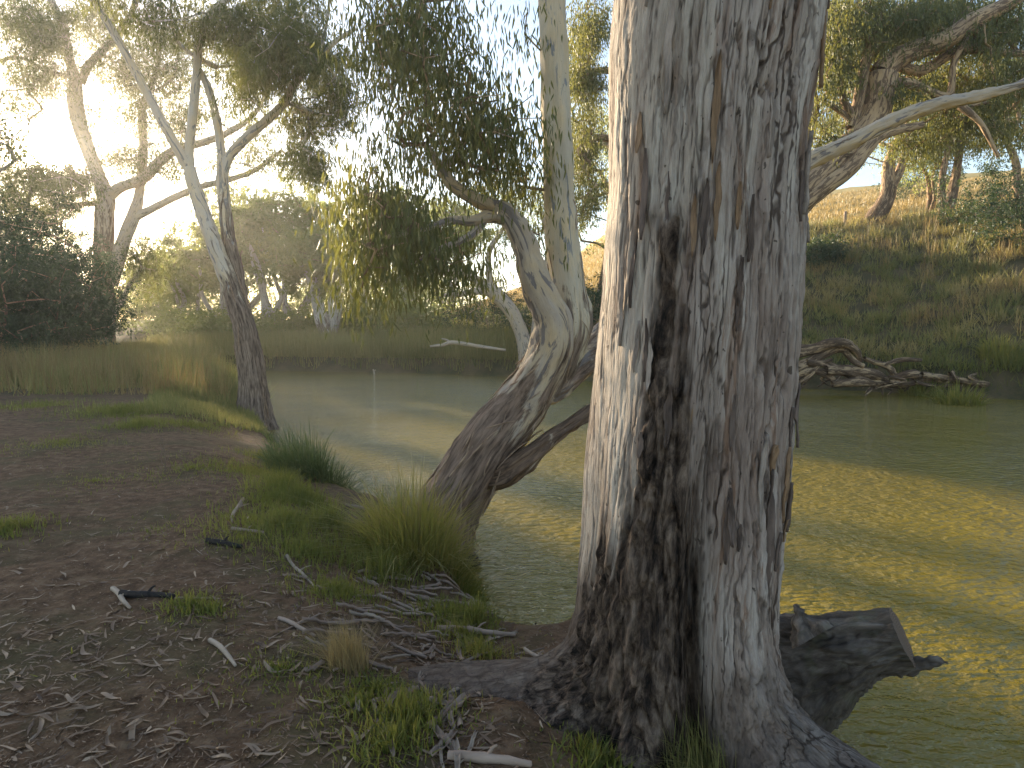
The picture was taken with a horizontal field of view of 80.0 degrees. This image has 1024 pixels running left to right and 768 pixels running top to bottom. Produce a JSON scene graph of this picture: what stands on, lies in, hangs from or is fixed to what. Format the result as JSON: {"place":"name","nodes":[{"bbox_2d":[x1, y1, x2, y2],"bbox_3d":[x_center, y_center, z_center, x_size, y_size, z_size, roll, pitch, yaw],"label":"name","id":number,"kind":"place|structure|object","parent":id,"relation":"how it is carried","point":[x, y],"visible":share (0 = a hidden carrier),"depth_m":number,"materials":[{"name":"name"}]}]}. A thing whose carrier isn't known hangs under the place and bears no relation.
{"place":"outdoors","nodes":[
{"label":"outdoors","id":0,"kind":"place"},
{"bbox_2d":[0,167,1023,767],"bbox_3d":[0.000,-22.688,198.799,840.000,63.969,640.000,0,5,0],"label":"ground","id":1,"kind":"structure","parent":0,"point":[22,481],"depth_m":4.05,"materials":[{"name":"soil"}]},
{"bbox_2d":[0,103,59,255],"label":"gum tree","id":2,"kind":"object","parent":1,"relation":"on","point":[8,146],"visible":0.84,"depth_m":31.41,"materials":[{"name":"green plant"}]},
{"bbox_2d":[0,198,70,339],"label":"wattle bush","id":3,"kind":"object","parent":1,"relation":"on","point":[2,217],"visible":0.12,"depth_m":27.20,"materials":[{"name":"green plant"}]},
{"bbox_2d":[0,226,108,356],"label":"wattle bush","id":4,"kind":"object","parent":1,"relation":"on","point":[7,308],"visible":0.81,"depth_m":22.15,"materials":[{"name":"green plant"}]},
{"bbox_2d":[0,201,120,338],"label":"wattle bush","id":5,"kind":"object","parent":1,"relation":"on","point":[38,234],"visible":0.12,"depth_m":28.46,"materials":[{"name":"green plant"}]},
{"bbox_2d":[0,196,127,304],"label":"gum tree","id":6,"kind":"object","parent":1,"relation":"on","point":[82,226],"visible":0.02,"depth_m":53.93,"materials":[{"name":"plant"}]},
{"bbox_2d":[0,180,128,325],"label":"wattle bush","id":7,"kind":"object","parent":1,"relation":"on","point":[90,248],"visible":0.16,"depth_m":32.95,"materials":[{"name":"green plant"}]},
{"bbox_2d":[0,254,132,355],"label":"wattle bush","id":8,"kind":"object","parent":1,"relation":"on","point":[85,314],"visible":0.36,"depth_m":23.84,"materials":[{"name":"green plant"}]},
{"bbox_2d":[0,236,136,350],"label":"wattle bush","id":9,"kind":"object","parent":1,"relation":"on","point":[88,270],"visible":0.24,"depth_m":27.26,"materials":[{"name":"green plant"}]},
{"bbox_2d":[19,220,144,342],"bbox_3d":[-26.632,-5.625,37.717,7.774,8.695,6.941,0,5,0],"label":"wattle bush","id":10,"kind":"object","parent":1,"relation":"on","point":[104,259],"visible":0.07,"depth_m":37.92,"materials":[{"name":"green plant"}]},
{"bbox_2d":[0,339,235,402],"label":"dry grass","id":11,"kind":"structure","parent":1,"relation":"on","point":[89,374],"depth_m":17.41,"materials":[{"name":"green plant"}]},
{"bbox_2d":[110,586,130,608],"bbox_3d":[-2.313,1.260,3.637,0.350,0.048,0.066,5,7,44],"label":"stick","id":12,"kind":"object","parent":1,"relation":"on","point":[121,597],"visible":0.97,"depth_m":3.62,"materials":[{"name":"grey wood"}]},
{"bbox_2d":[0,334,256,417],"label":"bank grass","id":13,"kind":"structure","parent":1,"relation":"on","point":[63,385],"depth_m":17.91,"materials":[{"name":"green plant"}]},
{"bbox_2d":[115,281,150,327],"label":"understorey bush","id":14,"kind":"object","parent":1,"relation":"on","point":[130,310],"visible":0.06,"depth_m":78.47,"materials":[{"name":"green plant"}]},
{"bbox_2d":[118,585,174,598],"bbox_3d":[-2.185,1.251,3.663,0.334,0.072,0.051,0,5,0],"label":"stick","id":15,"kind":"object","parent":1,"relation":"on","point":[136,594],"visible":0.94,"depth_m":3.64,"materials":[{"name":"brown wood"}]},
{"bbox_2d":[116,279,193,333],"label":"understorey bush","id":16,"kind":"object","parent":1,"relation":"on","point":[139,307],"visible":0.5,"depth_m":68.75,"materials":[{"name":"green plant"}]},
{"bbox_2d":[120,249,200,312],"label":"gum tree","id":17,"kind":"object","parent":1,"relation":"on","point":[129,275],"visible":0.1,"depth_m":74.81,"materials":[{"name":"plant"}]},
{"bbox_2d":[0,0,345,340],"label":"gum tree","id":18,"kind":"object","parent":1,"relation":"on","point":[47,37],"visible":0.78,"depth_m":49.20,"materials":[{"name":"green plant"}]},
{"bbox_2d":[134,299,215,339],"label":"understorey bush","id":19,"kind":"object","parent":1,"relation":"on","point":[166,319],"visible":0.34,"depth_m":60.17,"materials":[{"name":"green plant"}]},
{"bbox_2d":[142,236,219,319],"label":"gum tree","id":20,"kind":"object","parent":1,"relation":"on","point":[186,289],"visible":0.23,"depth_m":70.55,"materials":[{"name":"green plant"}]},
{"bbox_2d":[143,273,219,319],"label":"understorey bush","id":21,"kind":"object","parent":1,"relation":"on","point":[202,306],"visible":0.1,"depth_m":79.16,"materials":[{"name":"green plant"}]},
{"bbox_2d":[145,303,231,340],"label":"understorey bush","id":22,"kind":"object","parent":1,"relation":"on","point":[200,323],"visible":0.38,"depth_m":53.30,"materials":[{"name":"green plant"}]},
{"bbox_2d":[147,218,262,319],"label":"gum tree","id":23,"kind":"object","parent":1,"relation":"on","point":[195,258],"visible":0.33,"depth_m":57.05,"materials":[{"name":"green plant"}]},
{"bbox_2d":[136,348,283,449],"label":"edge reeds","id":24,"kind":"object","parent":1,"relation":"on","point":[201,407],"visible":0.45,"depth_m":14.38,"materials":[{"name":"green plant"}]},
{"bbox_2d":[68,0,372,429],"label":"gum tree","id":25,"kind":"object","parent":1,"relation":"on","point":[279,53],"visible":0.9,"depth_m":15.12,"materials":[{"name":"green plant"}]},
{"bbox_2d":[208,638,236,666],"bbox_3d":[-1.434,1.334,3.071,0.351,0.041,0.068,5,7,44],"label":"stick","id":26,"kind":"object","parent":1,"relation":"on","point":[221,648],"visible":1,"depth_m":3.07,"materials":[{"name":"grey wood"}]},
{"bbox_2d":[205,536,242,548],"bbox_3d":[-2.170,1.195,4.600,0.280,0.088,0.054,0,5,0],"label":"stick","id":27,"kind":"object","parent":1,"relation":"on","point":[216,541],"visible":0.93,"depth_m":4.58,"materials":[{"name":"brown wood"}]},
{"bbox_2d":[189,302,279,329],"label":"understorey bush","id":28,"kind":"object","parent":1,"relation":"on","point":[224,310],"visible":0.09,"depth_m":55.88,"materials":[{"name":"green plant"}]},
{"bbox_2d":[186,178,284,309],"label":"gum tree","id":29,"kind":"object","parent":1,"relation":"on","point":[255,300],"visible":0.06,"depth_m":62.40,"materials":[{"name":"green plant"}]},
{"bbox_2d":[231,497,247,522],"bbox_3d":[-2.455,1.130,5.517,0.124,0.057,0.764,-1,5,-14],"label":"stick","id":30,"kind":"object","parent":1,"relation":"on","point":[240,503],"visible":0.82,"depth_m":5.55,"materials":[{"name":"grey wood"}]},
{"bbox_2d":[243,743,260,756],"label":"fallen leaf","id":31,"kind":"object","parent":1,"relation":"on","point":[249,745],"visible":0.98,"depth_m":2.35,"materials":[{"name":"plant"}]},
{"bbox_2d":[192,184,319,320],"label":"gum tree","id":32,"kind":"object","parent":1,"relation":"on","point":[244,218],"visible":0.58,"depth_m":53.63,"materials":[{"name":"green plant"}]},
{"bbox_2d":[219,306,316,335],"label":"understorey bush","id":33,"kind":"object","parent":1,"relation":"on","point":[265,324],"visible":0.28,"depth_m":50.67,"materials":[{"name":"green plant"}]},
{"bbox_2d":[245,269,310,320],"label":"understorey bush","id":34,"kind":"object","parent":1,"relation":"on","point":[270,298],"visible":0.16,"depth_m":83.46,"materials":[{"name":"green plant"}]},
{"bbox_2d":[175,416,409,500],"bbox_3d":[-2.995,1.099,8.735,3.780,1.477,3.552,-3,6,-35],"label":"rush clump","id":35,"kind":"object","parent":1,"relation":"on","point":[310,462],"visible":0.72,"depth_m":8.36,"materials":[{"name":"green plant"}]},
{"bbox_2d":[244,167,348,316],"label":"gum tree","id":36,"kind":"object","parent":1,"relation":"on","point":[278,202],"visible":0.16,"depth_m":58.71,"materials":[{"name":"green plant"}]},
{"bbox_2d":[277,616,315,636],"bbox_3d":[-1.195,1.354,3.435,0.374,0.046,0.066,4,6,40],"label":"stick","id":37,"kind":"object","parent":1,"relation":"on","point":[290,622],"visible":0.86,"depth_m":3.44,"materials":[{"name":"grey wood"}]},
{"bbox_2d":[253,297,344,333],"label":"understorey bush","id":38,"kind":"object","parent":1,"relation":"on","point":[302,307],"visible":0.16,"depth_m":54.50,"materials":[{"name":"green plant"}]},
{"bbox_2d":[285,554,313,586],"bbox_3d":[-1.490,1.337,4.386,0.099,0.076,0.604,-4,6,-40],"label":"stick","id":39,"kind":"object","parent":1,"relation":"on","point":[294,565],"visible":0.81,"depth_m":4.40,"materials":[{"name":"grey wood"}]},
{"bbox_2d":[0,421,608,767],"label":"leaf litter","id":40,"kind":"object","parent":1,"relation":"on","point":[489,726],"visible":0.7,"depth_m":2.81,"materials":[{"name":"brown plant"}]},
{"bbox_2d":[302,617,359,625],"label":"bark strip","id":41,"kind":"object","parent":40,"relation":"on","point":[311,619],"visible":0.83,"depth_m":3.57,"materials":[{"name":"grey wood"}]},
{"bbox_2d":[362,658,392,670],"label":"bark strip","id":42,"kind":"object","parent":40,"relation":"on","point":[380,665],"visible":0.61,"depth_m":3.06,"materials":[{"name":"grey wood"}]},
{"bbox_2d":[380,631,431,641],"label":"bark strip","id":43,"kind":"object","parent":40,"relation":"on","point":[399,633],"visible":1,"depth_m":3.61,"materials":[{"name":"grey wood"}]},
{"bbox_2d":[390,642,426,658],"bbox_3d":[-0.576,1.476,3.378,0.233,0.055,0.029,2,5,24],"label":"bark strip","id":44,"kind":"object","parent":40,"relation":"on","point":[396,646],"visible":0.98,"depth_m":3.38,"materials":[{"name":"grey wood"}]},
{"bbox_2d":[427,697,454,727],"bbox_3d":[-0.292,1.396,2.594,0.030,0.056,0.252,2,5,23],"label":"bark strip","id":45,"kind":"object","parent":40,"relation":"on","point":[445,707],"visible":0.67,"depth_m":2.60,"materials":[{"name":"grey wood"}]},
{"bbox_2d":[431,724,453,749],"bbox_3d":[-0.283,1.397,2.424,0.034,0.047,0.192,-3,6,-32],"label":"bark strip","id":46,"kind":"object","parent":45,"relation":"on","point":[440,733],"visible":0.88,"depth_m":2.40,"materials":[{"name":"grey wood"}]},
{"bbox_2d":[430,728,457,756],"bbox_3d":[-0.260,1.399,2.381,0.032,0.032,0.165,2,5,27],"label":"bark strip","id":47,"kind":"object","parent":40,"relation":"on","point":[449,734],"visible":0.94,"depth_m":2.37,"materials":[{"name":"grey wood"}]},
{"bbox_2d":[447,744,531,767],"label":"stick","id":48,"kind":"object","parent":40,"relation":"on","point":[484,757],"visible":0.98,"depth_m":2.29,"materials":[{"name":"grey wood"}]},
{"bbox_2d":[254,225,370,334],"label":"gum tree","id":49,"kind":"object","parent":1,"relation":"on","point":[299,250],"visible":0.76,"depth_m":48.50,"materials":[{"name":"green plant"}]},
{"bbox_2d":[304,659,325,671],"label":"bark strip","id":50,"kind":"object","parent":1,"relation":"on","point":[313,667],"visible":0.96,"depth_m":2.95,"materials":[{"name":"grey wood"}]},
{"bbox_2d":[287,278,356,315],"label":"understorey bush","id":51,"kind":"object","parent":1,"relation":"on","point":[296,301],"visible":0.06,"depth_m":77.49,"materials":[{"name":"green plant"}]},
{"bbox_2d":[302,627,346,634],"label":"bark strip","id":52,"kind":"object","parent":1,"relation":"on","point":[321,630],"visible":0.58,"depth_m":3.35,"materials":[{"name":"grey wood"}]},
{"bbox_2d":[0,396,667,767],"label":"ground grass","id":53,"kind":"structure","parent":1,"relation":"on","point":[411,714],"depth_m":4.24,"materials":[{"name":"green plant"}]},
{"bbox_2d":[265,601,404,675],"bbox_3d":[-0.951,1.258,3.215,0.877,0.347,0.731,-3,6,-33],"label":"dry tuft","id":54,"kind":"object","parent":1,"relation":"on","point":[347,652],"visible":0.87,"depth_m":3.01,"materials":[{"name":"beige plant"}]},
{"bbox_2d":[301,296,380,331],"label":"understorey bush","id":55,"kind":"object","parent":1,"relation":"on","point":[341,320],"visible":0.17,"depth_m":51.46,"materials":[{"name":"green plant"}]},
{"bbox_2d":[298,192,393,307],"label":"gum tree","id":56,"kind":"object","parent":1,"relation":"on","point":[315,214],"visible":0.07,"depth_m":55.78,"materials":[{"name":"green plant"}]},
{"bbox_2d":[344,618,380,623],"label":"bark strip","id":57,"kind":"object","parent":1,"relation":"on","point":[371,620],"visible":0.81,"depth_m":3.70,"materials":[{"name":"grey wood"}]},
{"bbox_2d":[336,601,389,615],"bbox_3d":[-0.941,1.423,3.855,0.333,0.116,0.031,-1,5,-9],"label":"bark strip","id":58,"kind":"object","parent":1,"relation":"on","point":[359,609],"visible":0.98,"depth_m":3.85,"materials":[{"name":"grey wood"}]},
{"bbox_2d":[349,609,384,619],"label":"bark strip","id":59,"kind":"object","parent":1,"relation":"on","point":[373,615],"visible":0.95,"depth_m":3.76,"materials":[{"name":"grey wood"}]},
{"bbox_2d":[335,290,433,335],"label":"understorey bush","id":60,"kind":"object","parent":1,"relation":"on","point":[369,316],"visible":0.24,"depth_m":49.75,"materials":[{"name":"green plant"}]},
{"bbox_2d":[226,461,561,605],"bbox_3d":[-1.095,1.255,5.392,3.097,1.334,3.273,4,6,37],"label":"grass tussock","id":61,"kind":"object","parent":1,"relation":"on","point":[425,543],"depth_m":5.24,"materials":[{"name":"green plant"}]},
{"bbox_2d":[375,604,425,615],"bbox_3d":[-0.733,1.489,4.013,0.327,0.098,0.030,-1,5,-6],"label":"bark strip","id":62,"kind":"object","parent":1,"relation":"on","point":[396,610],"visible":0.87,"depth_m":4.01,"materials":[{"name":"grey wood"}]},
{"bbox_2d":[350,183,464,301],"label":"gum tree","id":63,"kind":"object","parent":1,"relation":"on","point":[402,188],"visible":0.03,"depth_m":58.93,"materials":[{"name":"green plant"}]},
{"bbox_2d":[363,270,453,310],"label":"understorey bush","id":64,"kind":"object","parent":1,"relation":"on","point":[419,295],"visible":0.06,"depth_m":64.82,"materials":[{"name":"green plant"}]},
{"bbox_2d":[391,604,433,616],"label":"bark strip","id":65,"kind":"object","parent":1,"relation":"on","point":[406,610],"visible":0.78,"depth_m":4.07,"materials":[{"name":"grey wood"}]},
{"bbox_2d":[322,447,509,552],"bbox_3d":[-0.917,1.186,5.684,1.983,1.382,1.915,-4,6,-39],"label":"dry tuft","id":66,"kind":"object","parent":1,"relation":"on","point":[409,505],"visible":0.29,"depth_m":5.67,"materials":[{"name":"green plant"}]},
{"bbox_2d":[366,284,468,334],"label":"understorey bush","id":67,"kind":"object","parent":1,"relation":"on","point":[413,313],"visible":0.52,"depth_m":48.13,"materials":[{"name":"green plant"}]},
{"bbox_2d":[402,631,435,638],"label":"bark strip","id":68,"kind":"object","parent":1,"relation":"on","point":[423,635],"visible":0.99,"depth_m":3.64,"materials":[{"name":"grey wood"}]},
{"bbox_2d":[426,696,462,706],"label":"bark strip","id":69,"kind":"object","parent":1,"relation":"on","point":[445,701],"visible":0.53,"depth_m":2.69,"materials":[{"name":"grey wood"}]},
{"bbox_2d":[390,524,513,602],"bbox_3d":[-0.512,1.645,5.487,1.350,0.882,1.758,-3,6,-36],"label":"grass tussock","id":70,"kind":"object","parent":1,"relation":"on","point":[472,588],"depth_m":5.48,"materials":[{"name":"plant"}]},
{"bbox_2d":[421,258,489,307],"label":"understorey bush","id":71,"kind":"object","parent":1,"relation":"on","point":[463,288],"visible":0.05,"depth_m":77.15,"materials":[{"name":"green plant"}]},
{"bbox_2d":[441,692,471,720],"bbox_3d":[-0.242,1.401,2.650,0.048,0.047,0.225,3,5,28],"label":"bark strip","id":72,"kind":"object","parent":1,"relation":"on","point":[460,697],"visible":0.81,"depth_m":2.68,"materials":[{"name":"grey wood"}]},
{"bbox_2d":[453,736,460,767],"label":"bark strip","id":73,"kind":"object","parent":1,"relation":"on","point":[456,747],"visible":0.94,"depth_m":2.29,"materials":[{"name":"grey wood"}]},
{"bbox_2d":[369,164,548,366],"bbox_3d":[-2.095,-6.915,34.900,12.437,11.892,6.504,-1,5,-10],"label":"gum tree","id":74,"kind":"object","parent":1,"relation":"on","point":[520,329],"visible":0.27,"depth_m":34.46,"materials":[{"name":"green plant"}]},
{"bbox_2d":[422,196,498,308],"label":"gum tree","id":75,"kind":"object","parent":1,"relation":"on","point":[471,214],"visible":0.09,"depth_m":66.93,"materials":[{"name":"green plant"}]},
{"bbox_2d":[460,730,477,762],"bbox_3d":[-0.163,1.402,2.363,0.021,0.038,0.168,2,5,18],"label":"bark strip","id":76,"kind":"object","parent":1,"relation":"on","point":[473,737],"visible":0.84,"depth_m":2.38,"materials":[{"name":"grey wood"}]},
{"bbox_2d":[437,622,515,636],"bbox_3d":[-0.227,1.576,3.902,0.506,0.099,0.060,0,5,-6],"label":"stick","id":77,"kind":"object","parent":1,"relation":"on","point":[486,631],"visible":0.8,"depth_m":3.89,"materials":[{"name":"grey wood"}]},
{"bbox_2d":[429,273,530,333],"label":"slope bush","id":78,"kind":"object","parent":1,"relation":"on","point":[494,308],"visible":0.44,"depth_m":42.93,"materials":[{"name":"green plant"}]},
{"bbox_2d":[499,277,600,342],"bbox_3d":[3.058,-4.062,36.817,6.340,5.329,6.847,-4,6,-39],"label":"slope bush","id":79,"kind":"object","parent":1,"relation":"on","point":[528,323],"visible":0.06,"depth_m":36.83,"materials":[{"name":"green plant"}]},
{"bbox_2d":[534,103,608,317],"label":"gum tree","id":80,"kind":"object","parent":1,"relation":"on","point":[605,208],"visible":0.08,"depth_m":42.70,"materials":[{"name":"green plant"}]},
{"bbox_2d":[584,271,602,325],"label":"slope bush","id":81,"kind":"object","parent":1,"relation":"on","point":[598,294],"visible":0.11,"depth_m":35.16,"materials":[{"name":"green plant"}]},
{"bbox_2d":[216,198,1023,386],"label":"slope grass","id":82,"kind":"structure","parent":1,"relation":"on","point":[900,293],"depth_m":32.08,"materials":[{"name":"green plant"}]},
{"bbox_2d":[404,0,880,767],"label":"gum tree","id":83,"kind":"object","parent":1,"relation":"on","point":[692,440],"visible":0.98,"depth_m":2.43,"materials":[{"name":"grey plant"}]},
{"bbox_2d":[286,0,1023,554],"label":"gum tree","id":84,"kind":"object","parent":1,"relation":"on","point":[490,450],"visible":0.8,"depth_m":6.49,"materials":[{"name":"green plant"}]},
{"bbox_2d":[576,706,735,767],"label":"grass tussock","id":85,"kind":"object","parent":1,"relation":"on","point":[697,758],"depth_m":2.40,"materials":[{"name":"plant"}]},
{"bbox_2d":[439,172,1023,313],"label":"hill grass","id":86,"kind":"structure","parent":1,"relation":"on","point":[863,196],"depth_m":62.32,"materials":[{"name":"yellow plant"}]},
{"bbox_2d":[566,0,1023,239],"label":"gum tree","id":87,"kind":"object","parent":1,"relation":"on","point":[906,33],"visible":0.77,"depth_m":21.16,"materials":[{"name":"brown plant"}]},
{"bbox_2d":[806,225,857,268],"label":"slope bush","id":88,"kind":"object","parent":1,"relation":"on","point":[818,247],"visible":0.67,"depth_m":38.53,"materials":[{"name":"green plant"}]},
{"bbox_2d":[779,604,947,732],"bbox_3d":[1.900,1.863,3.634,1.109,1.131,0.506,3,6,34],"label":"sawn log","id":89,"kind":"object","parent":1,"relation":"on","point":[837,665],"visible":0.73,"depth_m":3.58,"materials":[{"name":"grey wood"}]},
{"bbox_2d":[811,47,956,222],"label":"gum tree","id":90,"kind":"object","parent":1,"relation":"on","point":[891,176],"visible":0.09,"depth_m":43.53,"materials":[{"name":"brown plant"}]},
{"bbox_2d":[798,338,989,395],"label":"tangled roots","id":91,"kind":"object","parent":1,"relation":"on","point":[857,373],"visible":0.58,"depth_m":24.51,"materials":[{"name":"brown plant"}]},
{"bbox_2d":[800,343,1023,391],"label":"bank tufts","id":92,"kind":"object","parent":1,"relation":"on","point":[974,365],"visible":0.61,"depth_m":24.38,"materials":[{"name":"green plant"}]},
{"bbox_2d":[871,159,966,202],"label":"slope bush","id":93,"kind":"object","parent":1,"relation":"on","point":[900,184],"visible":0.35,"depth_m":58.59,"materials":[{"name":"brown plant"}]},
{"bbox_2d":[897,370,953,396],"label":"grass tussock","id":94,"kind":"object","parent":1,"relation":"on","point":[919,390],"depth_m":24.25,"materials":[{"name":"plant"}]},
{"bbox_2d":[876,113,993,212],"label":"gum tree","id":95,"kind":"object","parent":1,"relation":"on","point":[931,197],"visible":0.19,"depth_m":44.60,"materials":[{"name":"green plant"}]},
{"bbox_2d":[884,55,1023,214],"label":"gum tree","id":96,"kind":"object","parent":1,"relation":"on","point":[954,179],"visible":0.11,"depth_m":42.83,"materials":[{"name":"green plant"}]},
{"bbox_2d":[911,373,998,405],"bbox_3d":[15.758,0.160,21.397,3.114,1.240,3.248,0,5,0],"label":"grass tussock","id":97,"kind":"object","parent":1,"relation":"on","point":[955,397],"depth_m":21.37,"materials":[{"name":"plant"}]},
{"bbox_2d":[928,153,1023,230],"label":"slope bush","id":98,"kind":"object","parent":1,"relation":"on","point":[970,203],"visible":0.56,"depth_m":37.29,"materials":[{"name":"green plant"}]},
{"bbox_2d":[954,59,1023,199],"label":"gum tree","id":99,"kind":"object","parent":1,"relation":"on","point":[1013,161],"visible":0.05,"depth_m":40.37,"materials":[{"name":"green plant"}]},
{"bbox_2d":[960,327,1023,364],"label":"grass tussock","id":100,"kind":"object","parent":1,"relation":"on","point":[993,345],"depth_m":24.51,"materials":[{"name":"plant"}]},
{"bbox_2d":[964,174,1023,250],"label":"slope bush","id":101,"kind":"object","parent":1,"relation":"on","point":[1017,211],"visible":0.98,"depth_m":32.49,"materials":[{"name":"green plant"}]},
{"bbox_2d":[0,0,1023,319],"label":"sky","id":102,"kind":"structure","parent":0,"point":[177,210],"materials":[{"name":"white"}]},
{"bbox_2d":[234,370,1023,767],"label":"river water","id":103,"kind":"structure","parent":0,"point":[908,510],"depth_m":8.15,"materials":[{"name":"green liquid"}]},
{"bbox_2d":[144,317,599,371],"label":"reeds","id":104,"kind":"object","parent":103,"relation":"on","point":[342,343],"visible":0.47,"depth_m":40.56,"materials":[{"name":"green plant"}]},
{"bbox_2d":[430,338,505,350],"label":"fallen branch","id":105,"kind":"object","parent":104,"relation":"in","point":[448,342],"visible":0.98,"depth_m":35.06,"materials":[{"name":"wood"}]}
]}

